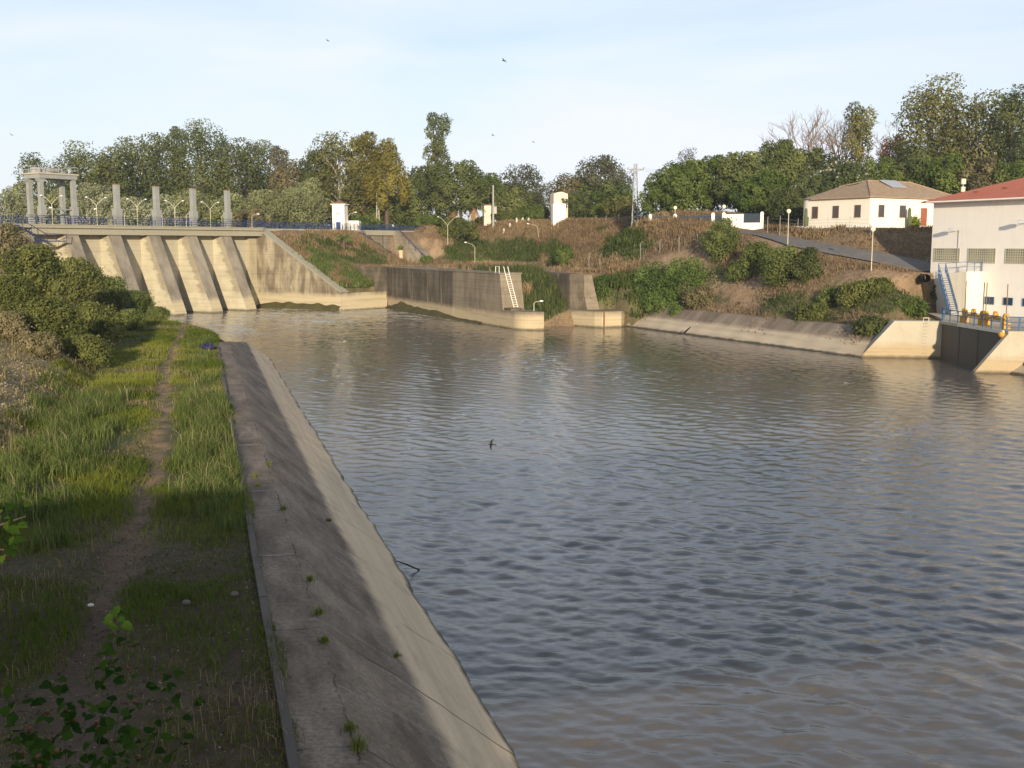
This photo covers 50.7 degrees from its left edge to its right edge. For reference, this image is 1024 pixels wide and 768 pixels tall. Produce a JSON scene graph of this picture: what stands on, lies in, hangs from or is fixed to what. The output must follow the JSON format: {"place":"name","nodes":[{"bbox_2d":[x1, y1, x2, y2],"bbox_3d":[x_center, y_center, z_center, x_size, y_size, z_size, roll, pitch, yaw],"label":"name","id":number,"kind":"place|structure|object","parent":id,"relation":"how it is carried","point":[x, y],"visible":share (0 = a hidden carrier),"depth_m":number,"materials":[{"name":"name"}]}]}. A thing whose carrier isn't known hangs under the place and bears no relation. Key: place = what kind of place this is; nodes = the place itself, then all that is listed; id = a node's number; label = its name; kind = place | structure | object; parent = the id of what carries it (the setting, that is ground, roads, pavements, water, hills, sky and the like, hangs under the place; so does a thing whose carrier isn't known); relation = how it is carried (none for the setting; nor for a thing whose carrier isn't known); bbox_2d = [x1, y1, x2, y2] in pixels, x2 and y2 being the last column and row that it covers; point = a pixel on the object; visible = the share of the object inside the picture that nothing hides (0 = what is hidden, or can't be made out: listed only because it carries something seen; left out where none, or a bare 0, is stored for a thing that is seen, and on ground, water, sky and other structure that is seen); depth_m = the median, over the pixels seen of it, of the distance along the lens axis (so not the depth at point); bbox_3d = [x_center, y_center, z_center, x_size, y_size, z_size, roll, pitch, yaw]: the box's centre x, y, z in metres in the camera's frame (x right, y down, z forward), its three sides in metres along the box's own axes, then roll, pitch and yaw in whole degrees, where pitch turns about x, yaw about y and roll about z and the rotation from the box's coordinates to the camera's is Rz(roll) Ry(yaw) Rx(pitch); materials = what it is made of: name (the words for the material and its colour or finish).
{"place":"outdoors","nodes":[
{"label":"outdoors","id":0,"kind":"place"},
{"bbox_2d":[0,266,287,767],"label":"bank ground","id":1,"kind":"structure","parent":0,"point":[163,445],"depth_m":26.14,"materials":[{"name":"soil"}]},
{"bbox_2d":[0,223,35,268],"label":"shrub","id":2,"kind":"object","parent":1,"relation":"on","point":[11,237],"visible":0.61,"depth_m":145.22,"materials":[{"name":"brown plant"}]},
{"bbox_2d":[0,310,36,341],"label":"shrub","id":3,"kind":"object","parent":1,"relation":"on","point":[12,323],"visible":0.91,"depth_m":75.74,"materials":[{"name":"brown plant"}]},
{"bbox_2d":[0,273,43,312],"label":"shrub","id":4,"kind":"object","parent":1,"relation":"on","point":[14,286],"visible":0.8,"depth_m":89.28,"materials":[{"name":"green plant"}]},
{"bbox_2d":[0,242,76,298],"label":"shrub","id":5,"kind":"object","parent":1,"relation":"on","point":[43,265],"visible":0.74,"depth_m":103.45,"materials":[{"name":"green plant"}]},
{"bbox_2d":[0,339,78,447],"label":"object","id":6,"kind":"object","parent":1,"relation":"on","point":[14,373],"depth_m":61.79,"materials":[{"name":"plant"}]},
{"bbox_2d":[14,331,69,359],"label":"shrub","id":7,"kind":"object","parent":1,"relation":"on","point":[46,344],"visible":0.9,"depth_m":72.64,"materials":[{"name":"brown plant"}]},
{"bbox_2d":[9,294,91,346],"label":"shrub","id":8,"kind":"object","parent":1,"relation":"on","point":[46,313],"visible":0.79,"depth_m":78.98,"materials":[{"name":"green plant"}]},
{"bbox_2d":[0,267,126,477],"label":"dry weeds","id":9,"kind":"object","parent":1,"relation":"on","point":[22,383],"visible":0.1,"depth_m":63.28,"materials":[{"name":"plant"}]},
{"bbox_2d":[56,256,113,303],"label":"shrub","id":10,"kind":"object","parent":1,"relation":"on","point":[85,277],"visible":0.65,"depth_m":132.87,"materials":[{"name":"green plant"}]},
{"bbox_2d":[58,334,115,366],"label":"shrub","id":11,"kind":"object","parent":1,"relation":"on","point":[90,349],"visible":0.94,"depth_m":77.60,"materials":[{"name":"green plant"}]},
{"bbox_2d":[0,492,205,767],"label":"sapling","id":12,"kind":"object","parent":1,"relation":"on","point":[33,743],"visible":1,"depth_m":7.47,"materials":[{"name":"green plant"}]},
{"bbox_2d":[73,301,133,341],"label":"shrub","id":13,"kind":"object","parent":1,"relation":"on","point":[100,320],"visible":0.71,"depth_m":96.28,"materials":[{"name":"green plant"}]},
{"bbox_2d":[82,276,131,312],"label":"shrub","id":14,"kind":"object","parent":1,"relation":"on","point":[114,293],"visible":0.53,"depth_m":135.05,"materials":[{"name":"green plant"}]},
{"bbox_2d":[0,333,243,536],"bbox_3d":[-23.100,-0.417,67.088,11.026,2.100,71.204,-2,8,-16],"label":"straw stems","id":15,"kind":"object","parent":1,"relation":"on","point":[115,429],"visible":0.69,"depth_m":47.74,"materials":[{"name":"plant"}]},
{"bbox_2d":[0,333,255,552],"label":"tall grass","id":16,"kind":"structure","parent":1,"relation":"on","point":[24,470],"depth_m":45.62,"materials":[{"name":"green plant"}]},
{"bbox_2d":[12,184,263,315],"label":"weir dam","id":17,"kind":"structure","parent":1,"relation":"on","point":[194,268],"depth_m":204.89,"materials":[{"name":"concrete"}]},
{"bbox_2d":[22,165,78,224],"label":"hoist gantry","id":18,"kind":"object","parent":17,"relation":"on","point":[40,175],"visible":0.98,"depth_m":183.86,"materials":[{"name":"grey paint"}]},
{"bbox_2d":[13,214,262,227],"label":"dam railing","id":19,"kind":"object","parent":17,"relation":"on","point":[123,221],"visible":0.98,"depth_m":195.52,"materials":[{"name":"metal"}]},
{"bbox_2d":[118,290,158,315],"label":"shrub","id":20,"kind":"object","parent":1,"relation":"on","point":[142,300],"visible":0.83,"depth_m":133.13,"materials":[{"name":"green plant"}]},
{"bbox_2d":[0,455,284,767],"bbox_3d":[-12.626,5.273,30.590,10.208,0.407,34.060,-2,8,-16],"label":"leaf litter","id":21,"kind":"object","parent":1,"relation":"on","point":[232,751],"visible":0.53,"depth_m":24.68,"materials":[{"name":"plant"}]},
{"bbox_2d":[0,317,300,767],"bbox_3d":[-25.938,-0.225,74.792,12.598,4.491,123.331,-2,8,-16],"label":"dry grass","id":22,"kind":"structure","parent":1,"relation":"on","point":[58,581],"depth_m":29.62,"materials":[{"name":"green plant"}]},
{"bbox_2d":[0,317,311,767],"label":"grass","id":23,"kind":"structure","parent":1,"relation":"on","point":[164,340],"depth_m":32.35,"materials":[{"name":"green plant"}]},
{"bbox_2d":[216,345,299,767],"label":"kerb","id":24,"kind":"structure","parent":1,"relation":"on","point":[291,750],"depth_m":24.79,"materials":[{"name":"concrete"}]},
{"bbox_2d":[218,341,519,767],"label":"canal bank","id":25,"kind":"structure","parent":0,"point":[418,703],"depth_m":30.23,"materials":[{"name":"concrete"}]},
{"bbox_2d":[0,0,1023,234],"label":"sky","id":26,"kind":"structure","parent":0,"point":[643,83],"materials":[{"name":"blue"}]},
{"bbox_2d":[165,307,1023,767],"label":"water","id":27,"kind":"structure","parent":0,"point":[625,547],"depth_m":49.98,"materials":[{"name":"liquid"}]},
{"bbox_2d":[270,216,1023,365],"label":"hill ground","id":28,"kind":"structure","parent":0,"point":[913,285],"depth_m":161.75,"materials":[{"name":"brown soil"}]},
{"bbox_2d":[0,185,37,229],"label":"willow shrub","id":29,"kind":"object","parent":28,"relation":"on","point":[9,205],"visible":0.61,"depth_m":231.08,"materials":[{"name":"green plant"}]},
{"bbox_2d":[44,139,109,224],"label":"eucalyptus tree","id":30,"kind":"object","parent":28,"relation":"on","point":[72,161],"visible":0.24,"depth_m":281.89,"materials":[{"name":"green plant"}]},
{"bbox_2d":[67,182,112,224],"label":"willow shrub","id":31,"kind":"object","parent":28,"relation":"on","point":[96,197],"visible":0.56,"depth_m":234.91,"materials":[{"name":"green plant"}]},
{"bbox_2d":[76,146,139,223],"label":"eucalyptus tree","id":32,"kind":"object","parent":28,"relation":"on","point":[106,166],"visible":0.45,"depth_m":277.54,"materials":[{"name":"green plant"}]},
{"bbox_2d":[101,196,149,225],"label":"willow shrub","id":33,"kind":"object","parent":28,"relation":"on","point":[128,205],"visible":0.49,"depth_m":234.82,"materials":[{"name":"green plant"}]},
{"bbox_2d":[105,136,167,212],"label":"eucalyptus tree","id":34,"kind":"object","parent":28,"relation":"on","point":[130,153],"visible":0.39,"depth_m":284.75,"materials":[{"name":"green plant"}]},
{"bbox_2d":[132,132,187,220],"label":"eucalyptus tree","id":35,"kind":"object","parent":28,"relation":"on","point":[159,150],"visible":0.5,"depth_m":288.04,"materials":[{"name":"green plant"}]},
{"bbox_2d":[136,193,185,225],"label":"willow shrub","id":36,"kind":"object","parent":28,"relation":"on","point":[167,205],"visible":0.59,"depth_m":237.72,"materials":[{"name":"green plant"}]},
{"bbox_2d":[169,190,219,226],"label":"willow shrub","id":37,"kind":"object","parent":28,"relation":"on","point":[185,207],"visible":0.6,"depth_m":241.25,"materials":[{"name":"green plant"}]},
{"bbox_2d":[165,118,238,226],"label":"eucalyptus tree","id":38,"kind":"object","parent":28,"relation":"on","point":[200,140],"visible":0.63,"depth_m":282.42,"materials":[{"name":"green plant"}]},
{"bbox_2d":[206,137,272,222],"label":"eucalyptus tree","id":39,"kind":"object","parent":28,"relation":"on","point":[239,159],"visible":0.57,"depth_m":280.24,"materials":[{"name":"green plant"}]},
{"bbox_2d":[237,139,276,222],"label":"eucalyptus tree","id":40,"kind":"object","parent":28,"relation":"on","point":[267,168],"visible":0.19,"depth_m":286.92,"materials":[{"name":"green plant"}]},
{"bbox_2d":[234,189,288,228],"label":"willow shrub","id":41,"kind":"object","parent":28,"relation":"on","point":[268,211],"visible":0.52,"depth_m":248.32,"materials":[{"name":"green plant"}]},
{"bbox_2d":[268,158,323,227],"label":"eucalyptus tree","id":42,"kind":"object","parent":28,"relation":"on","point":[291,173],"visible":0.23,"depth_m":276.69,"materials":[{"name":"green plant"}]},
{"bbox_2d":[270,186,329,228],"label":"willow shrub","id":43,"kind":"object","parent":28,"relation":"on","point":[304,213],"visible":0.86,"depth_m":250.27,"materials":[{"name":"green plant"}]},
{"bbox_2d":[253,227,348,310],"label":"training wall","id":44,"kind":"structure","parent":28,"relation":"on","point":[285,273],"depth_m":219.85,"materials":[{"name":"concrete"}]},
{"bbox_2d":[273,230,354,286],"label":"embankment straw","id":45,"kind":"object","parent":28,"relation":"on","point":[334,274],"visible":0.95,"depth_m":223.37,"materials":[{"name":"plant"}]},
{"bbox_2d":[295,148,337,226],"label":"broadleaf tree","id":46,"kind":"object","parent":28,"relation":"on","point":[305,173],"visible":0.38,"depth_m":272.95,"materials":[{"name":"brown plant"}]},
{"bbox_2d":[304,245,373,286],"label":"embankment grass","id":47,"kind":"structure","parent":28,"relation":"on","point":[352,275],"depth_m":221.25,"materials":[{"name":"plant"}]},
{"bbox_2d":[303,130,379,229],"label":"eucalyptus tree","id":48,"kind":"object","parent":28,"relation":"on","point":[334,147],"visible":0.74,"depth_m":268.96,"materials":[{"name":"green plant"}]},
{"bbox_2d":[341,131,379,215],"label":"broadleaf tree","id":49,"kind":"object","parent":28,"relation":"on","point":[366,143],"visible":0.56,"depth_m":271.83,"materials":[{"name":"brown plant"}]},
{"bbox_2d":[341,291,386,310],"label":"toe wall","id":50,"kind":"structure","parent":28,"relation":"on","point":[363,300],"depth_m":216.52,"materials":[{"name":"concrete"}]},
{"bbox_2d":[363,138,410,229],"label":"broadleaf tree","id":51,"kind":"object","parent":28,"relation":"on","point":[387,170],"visible":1,"depth_m":269.13,"materials":[{"name":"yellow plant"}]},
{"bbox_2d":[366,196,412,230],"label":"bush","id":52,"kind":"object","parent":28,"relation":"on","point":[395,211],"visible":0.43,"depth_m":277.50,"materials":[{"name":"green plant"}]},
{"bbox_2d":[392,165,444,221],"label":"tree","id":53,"kind":"object","parent":28,"relation":"on","point":[414,177],"visible":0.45,"depth_m":281.50,"materials":[{"name":"green plant"}]},
{"bbox_2d":[416,112,458,227],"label":"tree","id":54,"kind":"object","parent":28,"relation":"on","point":[437,151],"visible":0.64,"depth_m":275.89,"materials":[{"name":"green plant"}]},
{"bbox_2d":[427,159,491,236],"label":"tree","id":55,"kind":"object","parent":28,"relation":"on","point":[463,185],"visible":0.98,"depth_m":270.58,"materials":[{"name":"green plant"}]},
{"bbox_2d":[438,217,480,240],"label":"bush","id":56,"kind":"object","parent":28,"relation":"on","point":[463,227],"visible":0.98,"depth_m":268.88,"materials":[{"name":"green plant"}]},
{"bbox_2d":[386,266,543,329],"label":"lock wall","id":57,"kind":"structure","parent":28,"relation":"on","point":[483,297],"depth_m":182.64,"materials":[{"name":"concrete"}]},
{"bbox_2d":[456,260,567,320],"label":"reeds","id":58,"kind":"object","parent":28,"relation":"on","point":[543,280],"visible":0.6,"depth_m":176.15,"materials":[{"name":"green plant"}]},
{"bbox_2d":[485,183,547,210],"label":"bush","id":59,"kind":"object","parent":28,"relation":"on","point":[504,199],"visible":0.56,"depth_m":284.54,"materials":[{"name":"green plant"}]},
{"bbox_2d":[499,163,544,203],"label":"tree","id":60,"kind":"object","parent":28,"relation":"on","point":[528,178],"visible":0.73,"depth_m":288.55,"materials":[{"name":"green plant"}]},
{"bbox_2d":[548,191,594,217],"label":"bush","id":61,"kind":"object","parent":28,"relation":"on","point":[578,206],"visible":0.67,"depth_m":265.81,"materials":[{"name":"green plant"}]},
{"bbox_2d":[549,272,624,327],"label":"concrete pier","id":62,"kind":"structure","parent":28,"relation":"on","point":[577,290],"depth_m":173.44,"materials":[{"name":"concrete"}]},
{"bbox_2d":[575,154,625,202],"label":"tree","id":63,"kind":"object","parent":28,"relation":"on","point":[611,171],"visible":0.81,"depth_m":277.61,"materials":[{"name":"green plant"}]},
{"bbox_2d":[292,215,919,321],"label":"green weeds","id":64,"kind":"object","parent":28,"relation":"on","point":[619,241],"visible":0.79,"depth_m":215.20,"materials":[{"name":"green plant"}]},
{"bbox_2d":[577,179,638,208],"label":"bush","id":65,"kind":"object","parent":28,"relation":"on","point":[596,196],"visible":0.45,"depth_m":276.17,"materials":[{"name":"green plant"}]},
{"bbox_2d":[602,196,639,217],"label":"bush","id":66,"kind":"object","parent":28,"relation":"on","point":[622,206],"visible":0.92,"depth_m":256.27,"materials":[{"name":"green plant"}]},
{"bbox_2d":[305,208,940,344],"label":"brown weeds","id":67,"kind":"object","parent":28,"relation":"on","point":[687,224],"visible":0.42,"depth_m":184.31,"materials":[{"name":"brown plant"}]},
{"bbox_2d":[627,261,677,303],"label":"shrub","id":68,"kind":"object","parent":28,"relation":"on","point":[654,272],"visible":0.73,"depth_m":171.44,"materials":[{"name":"green plant"}]},
{"bbox_2d":[634,288,683,315],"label":"shrub","id":69,"kind":"object","parent":28,"relation":"on","point":[658,301],"visible":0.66,"depth_m":168.22,"materials":[{"name":"green plant"}]},
{"bbox_2d":[635,173,683,218],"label":"tree","id":70,"kind":"object","parent":28,"relation":"on","point":[651,204],"visible":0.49,"depth_m":221.47,"materials":[{"name":"green plant"}]},
{"bbox_2d":[655,159,718,211],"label":"tree","id":71,"kind":"object","parent":28,"relation":"on","point":[679,181],"visible":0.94,"depth_m":217.81,"materials":[{"name":"green plant"}]},
{"bbox_2d":[659,256,716,296],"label":"shrub","id":72,"kind":"object","parent":28,"relation":"on","point":[679,271],"visible":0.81,"depth_m":167.90,"materials":[{"name":"green plant"}]},
{"bbox_2d":[649,212,763,229],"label":"gate wall","id":73,"kind":"structure","parent":28,"relation":"on","point":[751,221],"depth_m":187.17,"materials":[{"name":"paint"}]},
{"bbox_2d":[697,217,741,263],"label":"shrub","id":74,"kind":"object","parent":28,"relation":"on","point":[715,235],"visible":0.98,"depth_m":167.63,"materials":[{"name":"green plant"}]},
{"bbox_2d":[710,151,768,211],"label":"tree","id":75,"kind":"object","parent":28,"relation":"on","point":[734,173],"visible":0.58,"depth_m":216.08,"materials":[{"name":"green plant"}]},
{"bbox_2d":[734,241,775,274],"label":"shrub","id":76,"kind":"object","parent":28,"relation":"on","point":[754,253],"visible":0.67,"depth_m":158.43,"materials":[{"name":"green plant"}]},
{"bbox_2d":[726,169,793,216],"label":"tree","id":77,"kind":"object","parent":28,"relation":"on","point":[751,195],"visible":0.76,"depth_m":202.65,"materials":[{"name":"green plant"}]},
{"bbox_2d":[757,244,801,288],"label":"shrub","id":78,"kind":"object","parent":28,"relation":"on","point":[778,259],"visible":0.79,"depth_m":150.52,"materials":[{"name":"green plant"}]},
{"bbox_2d":[757,138,808,185],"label":"tree","id":79,"kind":"object","parent":28,"relation":"on","point":[782,153],"visible":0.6,"depth_m":222.66,"materials":[{"name":"green plant"}]},
{"bbox_2d":[764,186,803,225],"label":"tree","id":80,"kind":"object","parent":28,"relation":"on","point":[790,199],"visible":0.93,"depth_m":186.44,"materials":[{"name":"green plant"}]},
{"bbox_2d":[758,104,836,167],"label":"bare tree","id":81,"kind":"object","parent":28,"relation":"on","point":[809,132],"visible":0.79,"depth_m":229.10,"materials":[{"name":"brown plant"}]},
{"bbox_2d":[787,247,823,284],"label":"shrub","id":82,"kind":"object","parent":28,"relation":"on","point":[806,261],"visible":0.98,"depth_m":147.64,"materials":[{"name":"green plant"}]},
{"bbox_2d":[792,174,832,220],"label":"hedge tree","id":83,"kind":"object","parent":28,"relation":"on","point":[805,189],"visible":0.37,"depth_m":191.82,"materials":[{"name":"green plant"}]},
{"bbox_2d":[787,147,843,190],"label":"tree","id":84,"kind":"object","parent":28,"relation":"on","point":[816,156],"visible":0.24,"depth_m":224.72,"materials":[{"name":"green plant"}]},
{"bbox_2d":[809,161,874,192],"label":"hedge tree","id":85,"kind":"object","parent":28,"relation":"on","point":[838,175],"visible":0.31,"depth_m":193.30,"materials":[{"name":"green plant"}]},
{"bbox_2d":[832,280,873,307],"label":"shrub","id":86,"kind":"object","parent":28,"relation":"on","point":[846,293],"visible":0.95,"depth_m":137.08,"materials":[{"name":"green plant"}]},
{"bbox_2d":[836,101,878,170],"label":"eucalyptus tree","id":87,"kind":"object","parent":28,"relation":"on","point":[859,122],"visible":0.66,"depth_m":226.48,"materials":[{"name":"green plant"}]},
{"bbox_2d":[801,180,950,227],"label":"house","id":88,"kind":"structure","parent":28,"relation":"on","point":[884,203],"depth_m":167.90,"materials":[{"name":"paint"}]},
{"bbox_2d":[861,156,901,180],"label":"hedge tree","id":89,"kind":"object","parent":28,"relation":"on","point":[883,167],"visible":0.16,"depth_m":198.30,"materials":[{"name":"green plant"}]},
{"bbox_2d":[887,154,932,187],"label":"hedge tree","id":90,"kind":"object","parent":28,"relation":"on","point":[911,170],"visible":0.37,"depth_m":197.65,"materials":[{"name":"green plant"}]},
{"bbox_2d":[885,137,943,178],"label":"eucalyptus tree","id":91,"kind":"object","parent":28,"relation":"on","point":[919,152],"visible":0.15,"depth_m":226.34,"materials":[{"name":"green plant"}]},
{"bbox_2d":[878,72,975,191],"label":"eucalyptus tree","id":92,"kind":"object","parent":28,"relation":"on","point":[927,104],"visible":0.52,"depth_m":230.04,"materials":[{"name":"green plant"}]},
{"bbox_2d":[862,313,1023,373],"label":"water intake","id":93,"kind":"object","parent":28,"relation":"on","point":[984,349],"visible":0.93,"depth_m":121.06,"materials":[{"name":"concrete"}]},
{"bbox_2d":[920,152,969,194],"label":"hedge tree","id":94,"kind":"object","parent":28,"relation":"on","point":[945,172],"visible":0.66,"depth_m":194.55,"materials":[{"name":"green plant"}]},
{"bbox_2d":[937,261,982,314],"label":"outdoor stair","id":95,"kind":"object","parent":28,"relation":"on","point":[956,286],"visible":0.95,"depth_m":134.00,"materials":[{"name":"beige paint"}]},
{"bbox_2d":[921,177,1023,316],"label":"pump house","id":96,"kind":"structure","parent":28,"relation":"on","point":[985,225],"depth_m":133.30,"materials":[{"name":"paint"}]},
{"bbox_2d":[924,88,1023,184],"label":"eucalyptus tree","id":97,"kind":"object","parent":28,"relation":"on","point":[972,114],"visible":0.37,"depth_m":225.84,"materials":[{"name":"green plant"}]},
{"bbox_2d":[951,156,1007,193],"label":"hedge tree","id":98,"kind":"object","parent":28,"relation":"on","point":[981,177],"visible":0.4,"depth_m":193.00,"materials":[{"name":"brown plant"}]},
{"bbox_2d":[978,84,1023,169],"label":"eucalyptus tree","id":99,"kind":"object","parent":28,"relation":"on","point":[1013,102],"visible":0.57,"depth_m":219.68,"materials":[{"name":"green plant"}]},
{"bbox_2d":[625,307,876,357],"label":"canal bank","id":100,"kind":"structure","parent":0,"point":[787,333],"depth_m":143.66,"materials":[{"name":"concrete"}]},
{"bbox_2d":[846,314,888,337],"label":"shrub","id":101,"kind":"object","parent":100,"relation":"on","point":[865,325],"visible":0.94,"depth_m":126.82,"materials":[{"name":"green plant"}]},
{"bbox_2d":[738,231,930,270],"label":"road","id":102,"kind":"structure","parent":0,"point":[899,261],"depth_m":153.15,"materials":[{"name":"asphalt"}]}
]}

